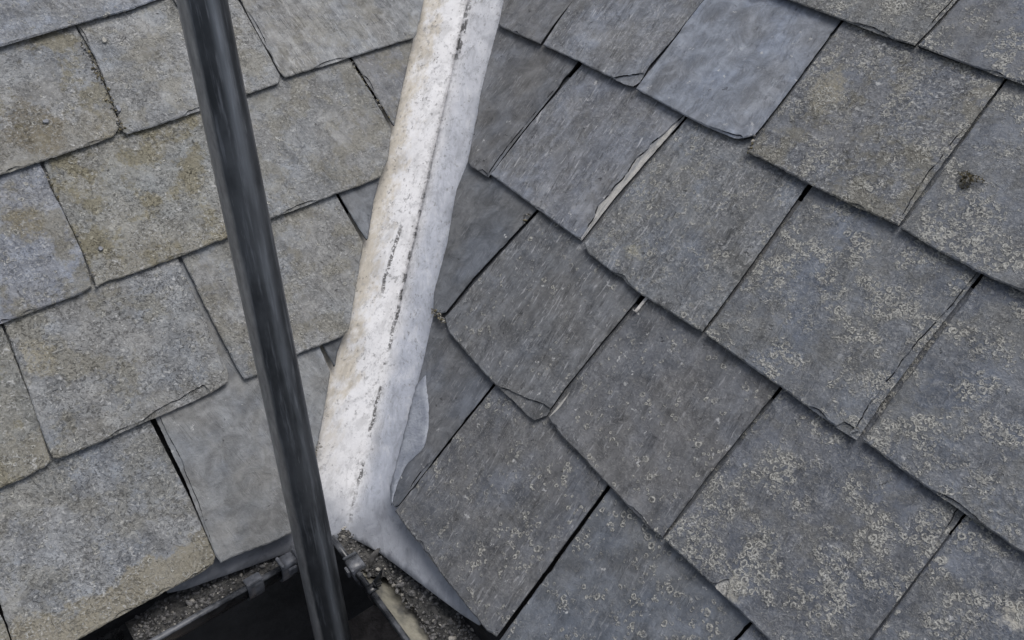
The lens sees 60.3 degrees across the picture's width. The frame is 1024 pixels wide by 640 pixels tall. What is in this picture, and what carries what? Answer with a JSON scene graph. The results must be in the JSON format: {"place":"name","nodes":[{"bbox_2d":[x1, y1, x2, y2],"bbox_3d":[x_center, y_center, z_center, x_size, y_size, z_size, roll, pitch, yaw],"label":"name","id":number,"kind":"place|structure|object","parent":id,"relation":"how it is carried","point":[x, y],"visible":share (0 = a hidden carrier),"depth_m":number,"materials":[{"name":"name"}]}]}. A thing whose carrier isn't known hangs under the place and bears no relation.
{"place":"outdoors","nodes":[
{"label":"outdoors","id":0,"kind":"place"},
{"bbox_2d":[0,55,455,639],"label":"roof deck","id":1,"kind":"structure","parent":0,"point":[118,621],"depth_m":1.16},
{"bbox_2d":[0,615,9,639],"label":"roof slate","id":2,"kind":"object","parent":1,"relation":"on","point":[4,635],"visible":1,"depth_m":1.05,"materials":[{"name":"stone"}]},
{"bbox_2d":[0,324,50,487],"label":"roof slate","id":3,"kind":"object","parent":1,"relation":"attached to","point":[23,452],"visible":1,"depth_m":1.11,"materials":[{"name":"stone"}]},
{"bbox_2d":[0,163,91,323],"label":"roof slate","id":4,"kind":"object","parent":1,"relation":"attached to","point":[42,263],"visible":1,"depth_m":1.17,"materials":[{"name":"stone"}]},
{"bbox_2d":[0,25,119,174],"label":"roof slate","id":5,"kind":"object","parent":4,"relation":"on","point":[51,77],"visible":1,"depth_m":1.23,"materials":[{"name":"stone"}]},
{"bbox_2d":[0,0,156,46],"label":"roof slate","id":6,"kind":"object","parent":5,"relation":"on","point":[20,20],"visible":1,"depth_m":1.26,"materials":[{"name":"stone"}]},
{"bbox_2d":[0,323,214,639],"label":"roof slate","id":7,"kind":"object","parent":1,"relation":"on","point":[97,536],"visible":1,"depth_m":1.11,"materials":[{"name":"stone"}]},
{"bbox_2d":[3,161,227,457],"bbox_3d":[-0.573,-0.049,1.195,0.261,0.007,0.409,-26,85,-30],"label":"roof slate","id":8,"kind":"object","parent":1,"relation":"attached to","point":[107,360],"visible":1,"depth_m":1.18,"materials":[{"name":"stone"}]},
{"bbox_2d":[43,25,226,285],"bbox_3d":[-0.546,-0.285,1.279,0.296,0.007,0.421,-26,85,-30],"label":"roof slate","id":9,"kind":"object","parent":8,"relation":"on","point":[137,201],"visible":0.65,"depth_m":1.25,"materials":[{"name":"stone"}]},
{"bbox_2d":[77,0,279,133],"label":"roof slate","id":10,"kind":"object","parent":1,"relation":"on","point":[141,57],"visible":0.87,"depth_m":1.31,"materials":[{"name":"stone"}]},
{"bbox_2d":[156,256,329,562],"bbox_3d":[-0.377,0.090,1.250,0.276,0.009,0.435,-26,85,-30],"label":"roof slate","id":11,"kind":"object","parent":1,"relation":"attached to","point":[219,442],"visible":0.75,"depth_m":1.21,"materials":[{"name":"stone"}]},
{"bbox_2d":[181,194,363,378],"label":"roof slate","id":12,"kind":"object","parent":11,"relation":"on","point":[319,245],"visible":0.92,"depth_m":1.32,"materials":[{"name":"stone"}]},
{"bbox_2d":[238,0,391,218],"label":"roof slate","id":13,"kind":"object","parent":12,"relation":"on","point":[323,132],"visible":0.65,"depth_m":1.39,"materials":[{"name":"stone"}]},
{"bbox_2d":[240,0,423,77],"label":"roof slate","id":14,"kind":"object","parent":13,"relation":"on","point":[297,36],"visible":1,"depth_m":1.45,"materials":[{"name":"stone"}]},
{"bbox_2d":[45,41,755,455],"bbox_3d":[-0.192,-0.158,1.347,0.911,0.470,0.533,-11,40,-15],"label":"joint grit","id":15,"kind":"object","parent":11,"relation":"on","point":[433,311],"visible":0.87,"depth_m":1.26,"materials":[{"name":"grey gravel"}]},
{"bbox_2d":[166,0,503,624],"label":"valley flashing","id":16,"kind":"object","parent":1,"relation":"on","point":[373,431],"visible":0.64,"depth_m":1.38,"materials":[{"name":"grey metal"}]},
{"bbox_2d":[322,335,343,366],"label":"roof slate","id":17,"kind":"object","parent":16,"relation":"on","point":[331,348],"visible":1,"depth_m":1.31,"materials":[{"name":"stone"}]},
{"bbox_2d":[338,178,379,239],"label":"roof slate","id":18,"kind":"object","parent":16,"relation":"on","point":[358,201],"visible":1,"depth_m":1.39,"materials":[{"name":"stone"}]},
{"bbox_2d":[351,39,412,125],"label":"roof slate","id":19,"kind":"object","parent":16,"relation":"on","point":[382,71],"visible":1,"depth_m":1.47,"materials":[{"name":"stone"}]},
{"bbox_2d":[392,224,526,506],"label":"roof slate","id":20,"kind":"object","parent":16,"relation":"on","point":[459,384],"visible":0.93,"depth_m":1.25,"materials":[{"name":"stone"}]},
{"bbox_2d":[433,77,569,313],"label":"roof slate","id":21,"kind":"object","parent":20,"relation":"on","point":[486,226],"visible":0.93,"depth_m":1.35,"materials":[{"name":"stone"}]},
{"bbox_2d":[468,20,579,177],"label":"roof slate","id":22,"kind":"object","parent":21,"relation":"on","point":[524,78],"visible":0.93,"depth_m":1.42,"materials":[{"name":"stone"}]},
{"bbox_2d":[499,0,572,44],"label":"roof slate","id":23,"kind":"object","parent":22,"relation":"on","point":[535,21],"visible":1,"depth_m":1.47,"materials":[{"name":"stone"}]},
{"bbox_2d":[435,20,1006,639],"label":"roof deck","id":24,"kind":"structure","parent":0,"point":[481,632],"depth_m":1.10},
{"bbox_2d":[395,304,637,636],"bbox_3d":[0.044,0.160,1.151,0.435,0.008,0.254,-49,52,-1],"label":"roof slate","id":25,"kind":"object","parent":24,"relation":"attached to","point":[496,505],"visible":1,"depth_m":1.14,"materials":[{"name":"stone"}]},
{"bbox_2d":[445,134,672,419],"bbox_3d":[0.101,-0.088,1.239,0.435,0.009,0.248,-50,51,-1],"label":"roof slate","id":26,"kind":"object","parent":25,"relation":"on","point":[539,311],"visible":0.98,"depth_m":1.23,"materials":[{"name":"stone"}]},
{"bbox_2d":[491,50,685,240],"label":"roof slate","id":27,"kind":"object","parent":26,"relation":"on","point":[584,148],"visible":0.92,"depth_m":1.31,"materials":[{"name":"stone"}]},
{"bbox_2d":[543,0,703,86],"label":"roof slate","id":28,"kind":"object","parent":27,"relation":"on","point":[627,42],"visible":1,"depth_m":1.36,"materials":[{"name":"stone"}]},
{"bbox_2d":[500,398,773,639],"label":"roof slate","id":29,"kind":"object","parent":24,"relation":"on","point":[621,570],"visible":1,"depth_m":1.02,"materials":[{"name":"stone"}]},
{"bbox_2d":[548,201,800,537],"bbox_3d":[0.241,0.028,1.093,0.434,0.009,0.240,-50,51,-1],"label":"roof slate","id":30,"kind":"object","parent":29,"relation":"on","point":[654,414],"visible":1,"depth_m":1.08,"materials":[{"name":"stone"}]},
{"bbox_2d":[633,297,647,312],"bbox_3d":[0.172,-0.025,1.153,0.037,0.006,0.004,-51,52,1],"label":"tin clip","id":31,"kind":"object","parent":30,"relation":"attached to","point":[645,299],"visible":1,"depth_m":1.15,"materials":[{"name":"silver metal"}]},
{"bbox_2d":[584,27,838,331],"bbox_3d":[0.308,-0.213,1.171,0.455,0.008,0.242,-49,51,-1],"label":"roof slate","id":32,"kind":"object","parent":24,"relation":"attached to","point":[690,224],"visible":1,"depth_m":1.16,"materials":[{"name":"stone"}]},
{"bbox_2d":[636,0,841,139],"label":"roof slate","id":33,"kind":"object","parent":24,"relation":"on","point":[734,68],"visible":1,"depth_m":1.23,"materials":[{"name":"stone"}]},
{"bbox_2d":[738,534,949,639],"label":"roof slate","id":34,"kind":"object","parent":24,"relation":"on","point":[752,632],"visible":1,"depth_m":0.88,"materials":[{"name":"stone"}]},
{"bbox_2d":[664,287,972,639],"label":"roof slate","id":35,"kind":"object","parent":34,"relation":"on","point":[798,520],"visible":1,"depth_m":0.94,"materials":[{"name":"stone"}]},
{"bbox_2d":[873,515,1023,639],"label":"roof slate","id":36,"kind":"object","parent":34,"relation":"on","point":[968,584],"visible":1,"depth_m":0.85,"materials":[{"name":"stone"}]},
{"bbox_2d":[862,275,1023,552],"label":"roof slate","id":37,"kind":"object","parent":36,"relation":"on","point":[948,425],"visible":1,"depth_m":0.91,"materials":[{"name":"stone"}]},
{"bbox_2d":[900,79,1023,291],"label":"roof slate","id":38,"kind":"object","parent":37,"relation":"on","point":[977,227],"visible":1,"depth_m":0.99,"materials":[{"name":"stone"}]},
{"bbox_2d":[918,0,1023,84],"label":"roof slate","id":39,"kind":"object","parent":38,"relation":"on","point":[987,36],"visible":1,"depth_m":1.06,"materials":[{"name":"stone"}]},
{"bbox_2d":[957,170,984,189],"bbox_3d":[0.515,-0.159,0.997,0.022,0.009,0.032,-51,52,1],"label":"moss tuft","id":40,"kind":"object","parent":38,"relation":"on","point":[967,174],"visible":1,"depth_m":1.00,"materials":[{"name":"plant"}]},
{"bbox_2d":[704,88,999,439],"bbox_3d":[0.437,-0.103,1.035,0.444,0.011,0.260,-49,51,-1],"label":"roof slate","id":41,"kind":"object","parent":24,"relation":"on","point":[835,311],"visible":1,"depth_m":1.02,"materials":[{"name":"stone"}]},
{"bbox_2d":[748,0,1005,226],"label":"roof slate","id":42,"kind":"object","parent":41,"relation":"on","point":[876,124],"visible":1,"depth_m":1.09,"materials":[{"name":"stone"}]},
{"bbox_2d":[788,0,957,46],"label":"roof slate","id":43,"kind":"object","parent":42,"relation":"on","point":[911,22],"visible":1,"depth_m":1.13,"materials":[{"name":"stone"}]},
{"label":"ground","id":44,"kind":"structure","parent":0,"visible":0},
{"bbox_2d":[176,0,351,639],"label":"metal pole","id":45,"kind":"object","parent":44,"relation":"on","point":[210,42],"visible":1,"depth_m":0.98,"materials":[{"name":"metal"}]},
{"bbox_2d":[348,605,400,639],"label":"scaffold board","id":46,"kind":"object","parent":45,"relation":"attached to","point":[371,623],"depth_m":1.55,"materials":[{"name":"brown wood"}]},
{"bbox_2d":[177,548,373,639],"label":"house wall","id":47,"kind":"structure","parent":44,"relation":"on","point":[277,610],"depth_m":1.42,"materials":[{"name":"black paint"}]},
{"bbox_2d":[96,566,281,639],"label":"gutter","id":48,"kind":"object","parent":47,"relation":"attached to","point":[256,584],"visible":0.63,"depth_m":1.15,"materials":[{"name":"black plastic"}]},
{"bbox_2d":[125,557,278,639],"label":"gutter grit","id":49,"kind":"object","parent":48,"relation":"in","point":[157,618],"visible":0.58,"depth_m":1.17,"materials":[{"name":"grey gravel"}]},
{"bbox_2d":[275,535,371,586],"bbox_3d":[-0.250,0.309,1.257,0.194,0.070,0.181,-25,45,-29],"label":"gutter corner","id":50,"kind":"object","parent":47,"relation":"attached to","point":[354,563],"visible":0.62,"depth_m":1.19,"materials":[{"name":"black plastic"}]},
{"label":"house wall","id":51,"kind":"object","parent":44,"relation":"on","visible":0},
{"bbox_2d":[355,568,436,639],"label":"gutter","id":52,"kind":"object","parent":51,"relation":"attached to","point":[386,600],"visible":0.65,"depth_m":1.17,"materials":[{"name":"black plastic"}]},
{"bbox_2d":[337,526,479,639],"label":"gutter grit","id":53,"kind":"object","parent":52,"relation":"in","point":[441,619],"visible":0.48,"depth_m":1.18,"materials":[{"name":"grey gravel"}]},
{"bbox_2d":[368,548,379,568],"bbox_3d":[-0.188,0.326,1.205,0.005,0.025,0.023,31,47,32],"label":"dry leaf","id":54,"kind":"object","parent":53,"relation":"on","point":[373,556],"visible":1,"depth_m":1.20,"materials":[{"name":"plant"}]}
]}

